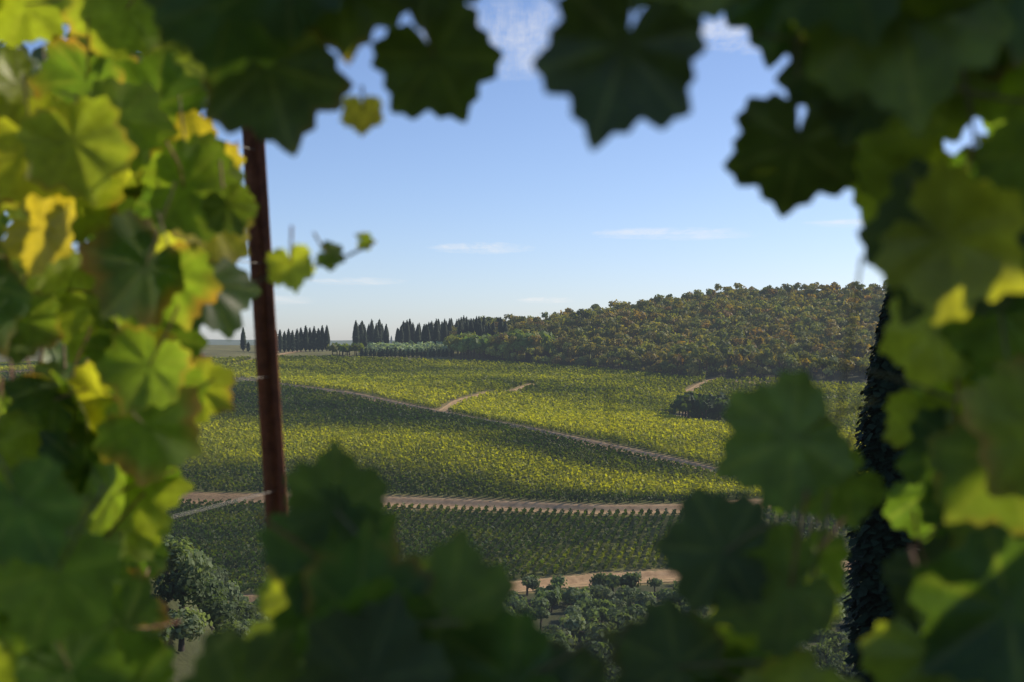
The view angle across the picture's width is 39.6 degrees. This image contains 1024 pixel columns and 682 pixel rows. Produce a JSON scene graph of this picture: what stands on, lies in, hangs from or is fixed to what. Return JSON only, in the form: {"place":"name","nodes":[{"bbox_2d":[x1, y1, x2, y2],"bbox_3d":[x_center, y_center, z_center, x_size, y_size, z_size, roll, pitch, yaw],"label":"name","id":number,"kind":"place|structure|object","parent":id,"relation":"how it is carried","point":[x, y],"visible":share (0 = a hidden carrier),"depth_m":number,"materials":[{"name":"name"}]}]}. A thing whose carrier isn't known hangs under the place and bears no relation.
{"place":"outdoors","nodes":[
{"label":"outdoors","id":0,"kind":"place"},
{"bbox_2d":[0,313,868,681],"bbox_3d":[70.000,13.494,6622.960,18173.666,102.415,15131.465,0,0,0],"label":"ground","id":1,"kind":"structure","parent":0,"point":[182,663],"depth_m":460.48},
{"bbox_2d":[242,127,286,526],"bbox_3d":[-0.630,0.996,4.005,0.064,3.314,0.041,-3,0,0],"label":"trellis post","id":2,"kind":"object","parent":1,"relation":"on","point":[267,364],"visible":0.6,"depth_m":4.00,"materials":[{"name":"brown wood"}]},
{"bbox_2d":[74,145,275,516],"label":"trellis wires","id":3,"kind":"object","parent":2,"relation":"attached to","point":[235,379],"visible":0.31,"depth_m":3.85,"materials":[{"name":"grey metal"}]},
{"bbox_2d":[240,315,508,356],"bbox_3d":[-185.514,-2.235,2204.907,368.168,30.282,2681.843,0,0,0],"label":"cypress trees","id":4,"kind":"object","parent":1,"relation":"on","point":[407,332],"visible":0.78,"depth_m":922.54,"materials":[{"name":"green plant"}]},
{"bbox_2d":[363,341,455,355],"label":"olive trees","id":5,"kind":"object","parent":1,"relation":"on","point":[406,346],"visible":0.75,"depth_m":889.11,"materials":[{"name":"green plant"}]},
{"bbox_2d":[0,354,871,592],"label":"vineyard rows","id":6,"kind":"object","parent":1,"relation":"on","point":[438,377],"visible":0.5,"depth_m":539.00,"materials":[{"name":"green plant"}]},
{"bbox_2d":[326,328,557,360],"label":"trees","id":7,"kind":"object","parent":1,"relation":"on","point":[468,343],"visible":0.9,"depth_m":869.79,"materials":[{"name":"green plant"}]},
{"bbox_2d":[151,534,859,681],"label":"olive trees","id":8,"kind":"object","parent":1,"relation":"on","point":[197,576],"visible":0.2,"depth_m":145.72,"materials":[{"name":"green plant"}]},
{"bbox_2d":[0,0,1023,681],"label":"grapevine leaves","id":9,"kind":"object","parent":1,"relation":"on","point":[878,80],"visible":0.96,"depth_m":1.61,"materials":[{"name":"green plant"}]},
{"bbox_2d":[0,0,1023,681],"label":"vine stems","id":10,"kind":"object","parent":1,"relation":"on","point":[846,366],"visible":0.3,"depth_m":1.62,"materials":[{"name":"plant"}]},
{"bbox_2d":[192,548,859,659],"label":"olive trees","id":11,"kind":"object","parent":1,"relation":"on","point":[616,612],"visible":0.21,"depth_m":325.90,"materials":[{"name":"green plant"}]},
{"bbox_2d":[235,351,850,592],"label":"dirt road tracks","id":12,"kind":"object","parent":1,"relation":"on","point":[582,580],"depth_m":459.97},
{"bbox_2d":[433,281,886,379],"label":"forest trees","id":13,"kind":"object","parent":1,"relation":"on","point":[757,316],"visible":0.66,"depth_m":893.55,"materials":[{"name":"green plant"}]},
{"bbox_2d":[669,391,728,421],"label":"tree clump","id":14,"kind":"object","parent":1,"relation":"on","point":[699,405],"visible":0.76,"depth_m":612.29,"materials":[{"name":"green plant"}]},
{"bbox_2d":[840,288,921,681],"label":"cypress tree","id":15,"kind":"object","parent":1,"relation":"on","point":[876,541],"visible":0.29,"depth_m":30.49,"materials":[{"name":"green plant"}]},
{"bbox_2d":[2,0,987,339],"label":"sky","id":16,"kind":"structure","parent":0,"point":[510,208],"materials":[{"name":"blue"}]}
]}

